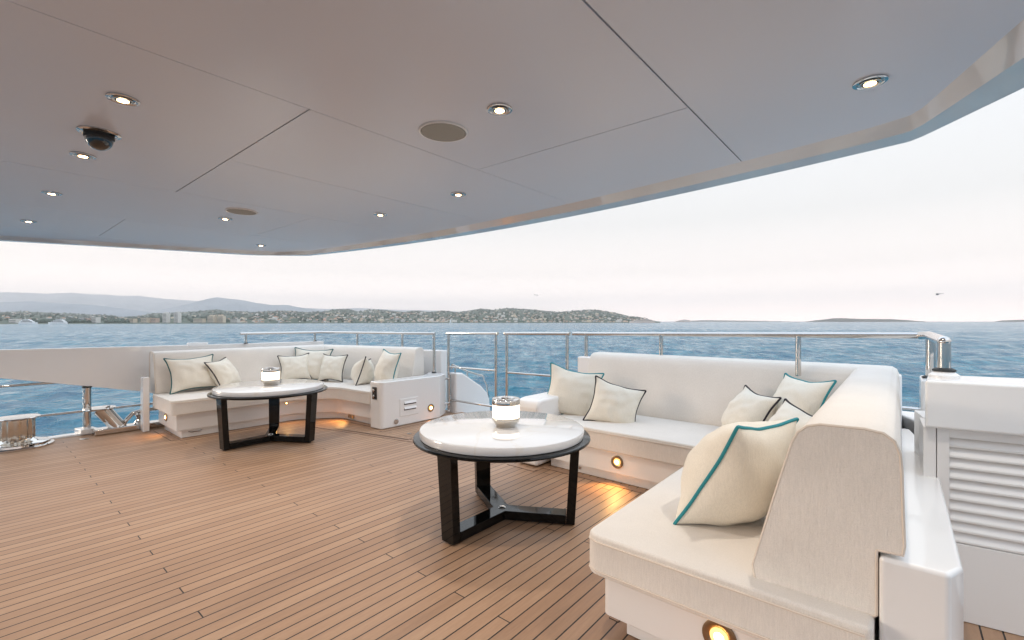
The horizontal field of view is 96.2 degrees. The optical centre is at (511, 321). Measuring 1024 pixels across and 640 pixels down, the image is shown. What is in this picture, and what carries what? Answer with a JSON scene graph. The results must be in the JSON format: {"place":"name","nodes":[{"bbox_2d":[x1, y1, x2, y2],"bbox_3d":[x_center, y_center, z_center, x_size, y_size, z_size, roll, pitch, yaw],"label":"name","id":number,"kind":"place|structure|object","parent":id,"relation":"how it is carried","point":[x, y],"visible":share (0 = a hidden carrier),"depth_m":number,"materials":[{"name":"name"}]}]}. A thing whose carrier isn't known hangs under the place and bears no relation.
{"place":"outdoors","nodes":[
{"label":"outdoors","id":0,"kind":"place"},
{"bbox_2d":[0,301,152,316],"bbox_3d":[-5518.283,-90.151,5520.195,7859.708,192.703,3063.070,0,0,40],"label":"foothills","id":1,"kind":"structure","parent":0,"point":[31,306],"depth_m":4003.65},
{"bbox_2d":[0,292,455,311],"bbox_3d":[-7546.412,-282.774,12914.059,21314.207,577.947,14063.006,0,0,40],"label":"mountains","id":2,"kind":"structure","parent":0,"point":[144,303],"depth_m":8301.96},
{"bbox_2d":[152,297,322,312],"bbox_3d":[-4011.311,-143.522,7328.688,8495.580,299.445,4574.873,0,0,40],"label":"mountain","id":3,"kind":"structure","parent":0,"point":[225,304],"depth_m":5235.62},
{"bbox_2d":[0,308,659,323],"bbox_3d":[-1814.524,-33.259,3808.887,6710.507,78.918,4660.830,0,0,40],"label":"coastal hills","id":4,"kind":"structure","parent":0,"point":[295,320],"depth_m":1394.37,"materials":[{"name":"green plant"}]},
{"bbox_2d":[9,319,21,322],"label":"waterfront building","id":5,"kind":"structure","parent":4,"relation":"on","point":[14,320],"depth_m":731.30,"materials":[{"name":"white concrete"}]},
{"bbox_2d":[90,317,100,322],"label":"waterfront building","id":6,"kind":"structure","parent":4,"relation":"on","point":[95,319],"depth_m":788.52,"materials":[{"name":"white concrete"}]},
{"bbox_2d":[128,319,136,322],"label":"waterfront building","id":7,"kind":"structure","parent":4,"relation":"on","point":[133,320],"depth_m":813.72,"materials":[{"name":"beige concrete"}]},
{"bbox_2d":[141,318,150,322],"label":"waterfront building","id":8,"kind":"structure","parent":4,"relation":"on","point":[145,320],"depth_m":823.10,"materials":[{"name":"beige concrete"}]},
{"bbox_2d":[151,318,159,322],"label":"waterfront building","id":9,"kind":"structure","parent":4,"relation":"on","point":[155,320],"depth_m":829.58,"materials":[{"name":"beige concrete"}]},
{"bbox_2d":[162,312,169,322],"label":"waterfront building","id":10,"kind":"structure","parent":4,"relation":"on","point":[165,317],"depth_m":837.50,"materials":[{"name":"white concrete"}]},
{"bbox_2d":[174,312,180,322],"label":"waterfront building","id":11,"kind":"structure","parent":4,"relation":"on","point":[177,317],"depth_m":845.42,"materials":[{"name":"white concrete"}]},
{"bbox_2d":[193,318,205,322],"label":"waterfront building","id":12,"kind":"structure","parent":4,"relation":"on","point":[198,320],"depth_m":860.90,"materials":[{"name":"beige concrete"}]},
{"bbox_2d":[208,315,215,322],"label":"waterfront building","id":13,"kind":"structure","parent":4,"relation":"on","point":[211,318],"depth_m":869.54,"materials":[{"name":"beige concrete"}]},
{"bbox_2d":[216,315,225,322],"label":"waterfront building","id":14,"kind":"structure","parent":4,"relation":"on","point":[220,318],"depth_m":876.02,"materials":[{"name":"beige concrete"}]},
{"bbox_2d":[231,319,239,322],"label":"waterfront building","id":15,"kind":"structure","parent":4,"relation":"on","point":[235,320],"depth_m":886.10,"materials":[{"name":"white concrete"}]},
{"bbox_2d":[2,309,637,322],"bbox_3d":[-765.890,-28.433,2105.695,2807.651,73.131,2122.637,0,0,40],"label":"town","id":16,"kind":"object","parent":4,"relation":"on","point":[382,320],"visible":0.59,"depth_m":1316.44,"materials":[{"name":"concrete"}]},
{"bbox_2d":[0,308,647,322],"bbox_3d":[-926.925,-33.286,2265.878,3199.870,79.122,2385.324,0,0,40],"label":"woodland","id":17,"kind":"object","parent":4,"relation":"on","point":[115,319],"visible":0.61,"depth_m":1438.56,"materials":[{"name":"green plant"}]},
{"bbox_2d":[0,321,1023,435],"bbox_3d":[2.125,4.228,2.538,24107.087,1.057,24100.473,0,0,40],"label":"sea","id":18,"kind":"structure","parent":0,"point":[987,349],"depth_m":83.80,"materials":[{"name":"liquid"}]},
{"bbox_2d":[18,319,37,323],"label":"motor yacht","id":19,"kind":"object","parent":18,"relation":"on","point":[26,321],"visible":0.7,"depth_m":638.16,"materials":[{"name":"white"}]},
{"bbox_2d":[48,320,67,323],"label":"motor yacht","id":20,"kind":"object","parent":18,"relation":"on","point":[57,322],"visible":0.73,"depth_m":653.35,"materials":[{"name":"white"}]},
{"bbox_2d":[47,426,96,438],"bbox_3d":[-1.826,3.013,2.668,9.430,3.375,8.130,0,0,40],"label":"hull","id":21,"kind":"object","parent":18,"relation":"on","point":[80,431],"visible":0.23,"depth_m":5.62,"materials":[{"name":"paint"}]},
{"bbox_2d":[82,386,91,427],"bbox_3d":[-5.311,1.071,5.740,0.096,0.518,0.096,0,0,40],"label":"bulwark post","id":22,"kind":"object","parent":21,"relation":"on","point":[87,402],"visible":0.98,"depth_m":5.71,"materials":[{"name":"metal"}]},
{"bbox_2d":[629,318,654,322],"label":"cruise ship","id":23,"kind":"object","parent":18,"relation":"on","point":[644,320],"visible":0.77,"depth_m":1146.52},
{"bbox_2d":[675,319,690,321],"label":"cruise ship","id":24,"kind":"object","parent":18,"relation":"on","point":[684,320],"visible":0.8,"depth_m":2295.72},
{"bbox_2d":[0,410,1023,639],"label":"deck","id":25,"kind":"structure","parent":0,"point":[325,534],"depth_m":2.85,"materials":[{"name":"brown wood"}]},
{"bbox_2d":[0,414,54,453],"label":"bollard","id":26,"kind":"object","parent":25,"relation":"on","point":[17,432],"visible":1,"depth_m":5.04,"materials":[{"name":"metal"}]},
{"bbox_2d":[82,405,164,435],"bbox_3d":[-4.756,1.221,6.097,0.320,0.350,1.400,0,0,40],"label":"fairlead","id":27,"kind":"object","parent":25,"relation":"on","point":[110,418],"visible":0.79,"depth_m":5.72,"materials":[{"name":"metal"}]},
{"bbox_2d":[0,341,446,408],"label":"bulwark","id":28,"kind":"object","parent":25,"relation":"on","point":[125,368],"visible":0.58,"depth_m":5.82,"materials":[{"name":"white paint"}]},
{"bbox_2d":[0,382,152,417],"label":"side rails","id":29,"kind":"object","parent":28,"relation":"attached to","point":[46,383],"visible":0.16,"depth_m":5.53,"materials":[{"name":"metal"}]},
{"bbox_2d":[240,331,435,372],"bbox_3d":[-2.662,0.484,7.481,3.027,0.631,0.956,0,0,1],"label":"handrail","id":30,"kind":"object","parent":28,"relation":"attached to","point":[357,333],"visible":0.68,"depth_m":7.36,"materials":[{"name":"metal"}]},
{"bbox_2d":[207,379,327,450],"bbox_3d":[-2.824,1.073,5.372,1.244,0.655,1.244,0,0,37],"label":"coffee table","id":31,"kind":"object","parent":25,"relation":"on","point":[260,390],"visible":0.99,"depth_m":5.19,"materials":[{"name":"white stone"}]},
{"bbox_2d":[261,367,279,384],"bbox_3d":[-2.833,0.641,5.392,0.199,0.205,0.199,0,0,40],"label":"candle holder","id":32,"kind":"object","parent":31,"relation":"on","point":[270,375],"visible":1,"depth_m":5.32,"materials":[{"name":"glass"}]},
{"bbox_2d":[140,344,444,437],"bbox_3d":[-2.872,0.895,6.399,2.510,1.009,3.230,0,0,40],"label":"corner sofa","id":33,"kind":"object","parent":25,"relation":"on","point":[411,393],"visible":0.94,"depth_m":6.26,"materials":[{"name":"beige fabric"}]},
{"bbox_2d":[163,354,217,394],"bbox_3d":[-4.241,0.693,6.101,0.272,0.482,0.612,0,0,40],"label":"throw pillow","id":34,"kind":"object","parent":33,"relation":"on","point":[187,374],"visible":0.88,"depth_m":6.00,"materials":[{"name":"beige fabric"}]},
{"bbox_2d":[204,357,241,385],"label":"throw pillow","id":35,"kind":"object","parent":33,"relation":"on","point":[223,371],"visible":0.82,"depth_m":6.24,"materials":[{"name":"beige fabric"}]},
{"bbox_2d":[277,353,311,379],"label":"throw pillow","id":36,"kind":"object","parent":33,"relation":"on","point":[294,367],"visible":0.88,"depth_m":6.98,"materials":[{"name":"beige fabric"}]},
{"bbox_2d":[295,347,333,380],"bbox_3d":[-3.157,0.684,7.224,0.616,0.548,0.248,0,0,-1],"label":"throw pillow","id":37,"kind":"object","parent":33,"relation":"on","point":[314,360],"visible":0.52,"depth_m":7.18,"materials":[{"name":"beige fabric"}]},
{"bbox_2d":[317,353,347,381],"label":"throw pillow","id":38,"kind":"object","parent":33,"relation":"on","point":[332,368],"visible":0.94,"depth_m":7.03,"materials":[{"name":"beige fabric"}]},
{"bbox_2d":[351,356,374,385],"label":"throw pillow","id":39,"kind":"object","parent":33,"relation":"on","point":[362,371],"visible":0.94,"depth_m":6.73,"materials":[{"name":"beige fabric"}]},
{"bbox_2d":[374,349,400,380],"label":"throw pillow","id":40,"kind":"object","parent":33,"relation":"on","point":[387,366],"visible":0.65,"depth_m":6.49,"materials":[{"name":"beige fabric"}]},
{"bbox_2d":[156,420,643,622],"bbox_3d":[-1.146,1.399,5.020,6.340,0.002,3.128,0,0,40],"label":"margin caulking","id":41,"kind":"object","parent":25,"relation":"on","point":[408,441],"visible":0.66,"depth_m":5.41,"materials":[{"name":"black rubber"}]},
{"bbox_2d":[154,419,646,620],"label":"margin boards","id":42,"kind":"object","parent":25,"relation":"on","point":[166,435],"visible":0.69,"depth_m":5.56,"materials":[{"name":"brown wood"}]},
{"bbox_2d":[450,364,489,412],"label":"stair wing","id":43,"kind":"structure","parent":25,"relation":"attached to","point":[465,388],"depth_m":7.17,"materials":[{"name":"white paint"}]},
{"bbox_2d":[446,332,498,411],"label":"rail gate","id":44,"kind":"structure","parent":25,"relation":"on","point":[448,334],"depth_m":6.73,"materials":[{"name":"metal"}]},
{"bbox_2d":[445,375,450,404],"bbox_3d":[-0.998,1.048,6.961,0.170,0.465,0.051,0,0,-39],"label":"gate latch","id":45,"kind":"object","parent":44,"relation":"attached to","point":[449,390],"visible":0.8,"depth_m":6.99,"materials":[{"name":"metal"}]},
{"bbox_2d":[413,411,590,544],"bbox_3d":[-0.071,1.073,3.269,1.244,0.655,1.244,0,0,40],"label":"coffee table","id":46,"kind":"object","parent":25,"relation":"on","point":[481,440],"visible":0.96,"depth_m":3.02,"materials":[{"name":"white stone"}]},
{"bbox_2d":[492,396,519,427],"bbox_3d":[-0.043,0.641,3.272,0.199,0.205,0.199,0,0,40],"label":"table lamp","id":47,"kind":"object","parent":46,"relation":"on","point":[506,410],"visible":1,"depth_m":3.19,"materials":[{"name":"glass"}]},
{"bbox_2d":[504,332,570,395],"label":"rail gate","id":48,"kind":"structure","parent":25,"relation":"on","point":[566,334],"depth_m":6.03,"materials":[{"name":"metal"}]},
{"bbox_2d":[520,352,963,639],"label":"corner sofa","id":49,"kind":"object","parent":25,"relation":"on","point":[849,535],"visible":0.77,"depth_m":1.74,"materials":[{"name":"beige fabric"}]},
{"bbox_2d":[547,362,603,415],"bbox_3d":[0.614,0.743,4.739,0.633,0.611,0.288,0,0,20],"label":"throw pillow","id":50,"kind":"object","parent":49,"relation":"on","point":[573,391],"visible":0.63,"depth_m":4.67,"materials":[{"name":"beige fabric"}]},
{"bbox_2d":[583,375,645,422],"bbox_3d":[0.982,0.807,4.391,0.594,0.551,0.268,0,0,13],"label":"throw pillow","id":51,"kind":"object","parent":49,"relation":"on","point":[612,403],"visible":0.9,"depth_m":4.33,"materials":[{"name":"beige fabric"}]},
{"bbox_2d":[673,417,798,525],"bbox_3d":[1.079,0.712,2.208,0.446,0.548,0.608,0,0,40],"label":"throw pillow","id":52,"kind":"object","parent":49,"relation":"on","point":[730,473],"visible":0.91,"depth_m":2.03,"materials":[{"name":"beige fabric"}]},
{"bbox_2d":[721,385,781,425],"bbox_3d":[1.922,0.763,3.749,0.320,0.431,0.462,0,0,1],"label":"throw pillow","id":53,"kind":"object","parent":49,"relation":"on","point":[747,404],"visible":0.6,"depth_m":3.63,"materials":[{"name":"beige fabric"}]},
{"bbox_2d":[769,398,811,433],"bbox_3d":[1.916,0.791,3.152,0.318,0.456,0.478,0,0,1],"label":"throw pillow","id":54,"kind":"object","parent":49,"relation":"on","point":[787,410],"visible":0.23,"depth_m":3.16,"materials":[{"name":"beige fabric"}]},
{"bbox_2d":[773,373,836,415],"bbox_3d":[2.195,0.677,3.561,0.323,0.511,0.547,0,0,-7],"label":"throw pillow","id":55,"kind":"object","parent":49,"relation":"on","point":[811,398],"visible":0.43,"depth_m":3.42,"materials":[{"name":"beige fabric"}]},
{"bbox_2d":[914,371,1023,635],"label":"louvred locker","id":56,"kind":"object","parent":25,"relation":"on","point":[969,441],"visible":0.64,"depth_m":2.10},
{"bbox_2d":[0,88,1023,321],"label":"sky","id":57,"kind":"structure","parent":0,"point":[879,233],"materials":[{"name":"white"}]},
{"bbox_2d":[691,320,790,321],"bbox_3d":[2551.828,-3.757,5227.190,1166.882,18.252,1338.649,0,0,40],"label":"headland","id":58,"kind":"structure","parent":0,"point":[733,321],"depth_m":5023.32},
{"bbox_2d":[806,318,924,321],"bbox_3d":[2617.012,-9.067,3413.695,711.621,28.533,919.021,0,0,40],"label":"island","id":59,"kind":"structure","parent":0,"point":[856,320],"depth_m":3305.72,"materials":[{"name":"grey"}]},
{"bbox_2d":[902,375,926,433],"bbox_3d":[3.338,0.885,3.110,2.100,1.010,1.818,0,0,40],"label":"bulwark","id":60,"kind":"object","parent":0,"point":[907,419],"visible":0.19,"depth_m":3.52,"materials":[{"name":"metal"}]},
{"bbox_2d":[572,331,956,377],"bbox_3d":[1.923,0.259,4.141,1.059,0.382,3.662,0,0,-23],"label":"handrail","id":61,"kind":"object","parent":60,"relation":"attached to","point":[942,342],"visible":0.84,"depth_m":3.62,"materials":[{"name":"metal"}]},
{"bbox_2d":[995,320,1023,321],"bbox_3d":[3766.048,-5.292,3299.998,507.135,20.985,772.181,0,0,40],"label":"island","id":62,"kind":"structure","parent":0,"point":[1010,321],"depth_m":3209.93,"materials":[{"name":"grey"}]},
{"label":"roof","id":63,"kind":"structure","parent":0,"visible":0},
{"bbox_2d":[0,19,1023,255],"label":"roof edge","id":64,"kind":"object","parent":63,"relation":"attached to","point":[995,73],"visible":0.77,"depth_m":2.58,"materials":[{"name":"white paint"}]},
{"bbox_3d":[-2.267,-0.991,2.687,8.970,0.039,5.190,0,0,40],"label":"ceiling backing","id":65,"kind":"object","parent":64,"relation":"attached to","visible":0},
{"bbox_2d":[20,220,36,222],"bbox_3d":[-4.575,-0.949,4.347,0.115,0.024,0.115,0,0,40],"label":"downlight","id":66,"kind":"object","parent":65,"relation":"attached to","point":[29,221],"visible":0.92,"depth_m":4.33,"materials":[{"name":"metal"}]},
{"bbox_2d":[41,191,61,195],"bbox_3d":[-3.403,-0.949,3.395,0.115,0.024,0.115,0,0,40],"label":"downlight","id":67,"kind":"object","parent":65,"relation":"attached to","point":[52,193],"visible":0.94,"depth_m":3.38,"materials":[{"name":"metal"}]},
{"bbox_2d":[69,151,96,158],"bbox_3d":[-2.450,-0.949,2.622,0.115,0.024,0.115,0,0,40],"label":"downlight","id":68,"kind":"object","parent":65,"relation":"attached to","point":[83,155],"visible":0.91,"depth_m":2.61,"materials":[{"name":"metal"}]},
{"bbox_2d":[105,92,139,105],"bbox_3d":[-1.660,-0.949,1.960,0.115,0.024,0.115,0,0,40],"label":"downlight","id":69,"kind":"object","parent":65,"relation":"attached to","point":[122,99],"visible":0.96,"depth_m":1.95,"materials":[{"name":"metal"}]},
{"bbox_2d":[218,217,232,219],"bbox_3d":[-2.647,-0.949,4.239,0.115,0.024,0.115,0,0,40],"label":"downlight","id":70,"kind":"object","parent":65,"relation":"attached to","point":[223,218],"visible":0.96,"depth_m":4.23,"materials":[{"name":"metal"}]},
{"bbox_2d":[374,213,386,215],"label":"downlight","id":71,"kind":"object","parent":65,"relation":"attached to","point":[379,214],"visible":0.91,"depth_m":4.05,"materials":[{"name":"metal"}]},
{"bbox_2d":[451,192,465,196],"bbox_3d":[-0.401,-0.949,3.423,0.115,0.024,0.115,0,0,40],"label":"downlight","id":72,"kind":"object","parent":65,"relation":"attached to","point":[458,194],"visible":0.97,"depth_m":3.41,"materials":[{"name":"metal"}]},
{"bbox_2d":[487,103,511,115],"bbox_3d":[-0.055,-0.949,2.053,0.115,0.024,0.115,0,0,40],"label":"downlight","id":73,"kind":"object","parent":65,"relation":"attached to","point":[499,109],"visible":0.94,"depth_m":2.04,"materials":[{"name":"metal"}]},
{"bbox_2d":[0,0,1023,251],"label":"ceiling","id":74,"kind":"structure","parent":65,"relation":"attached to","point":[294,124],"depth_m":1.97,"materials":[{"name":"paint"}]},
{"bbox_2d":[76,126,121,150],"bbox_3d":[-2.079,-0.905,2.313,0.172,0.088,0.172,0,0,40],"label":"dome camera","id":75,"kind":"object","parent":74,"relation":"attached to","point":[99,139],"visible":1,"depth_m":2.28,"materials":[{"name":"plastic"}]},
{"bbox_2d":[225,208,257,214],"bbox_3d":[-2.333,-0.950,3.964,0.244,0.020,0.244,0,0,40],"label":"ceiling speaker","id":76,"kind":"object","parent":74,"relation":"attached to","point":[240,211],"visible":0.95,"depth_m":3.94},
{"bbox_2d":[419,121,467,141],"bbox_3d":[-0.343,-0.950,2.297,0.244,0.020,0.244,0,0,40],"label":"ceiling speaker","id":77,"kind":"object","parent":74,"relation":"attached to","point":[443,131],"visible":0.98,"depth_m":2.28},
{"bbox_2d":[852,74,888,89],"bbox_3d":[1.419,-0.949,1.821,0.115,0.024,0.115,0,0,40],"label":"downlight","id":78,"kind":"object","parent":65,"relation":"attached to","point":[871,82],"visible":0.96,"depth_m":1.81,"materials":[{"name":"metal"}]}
]}

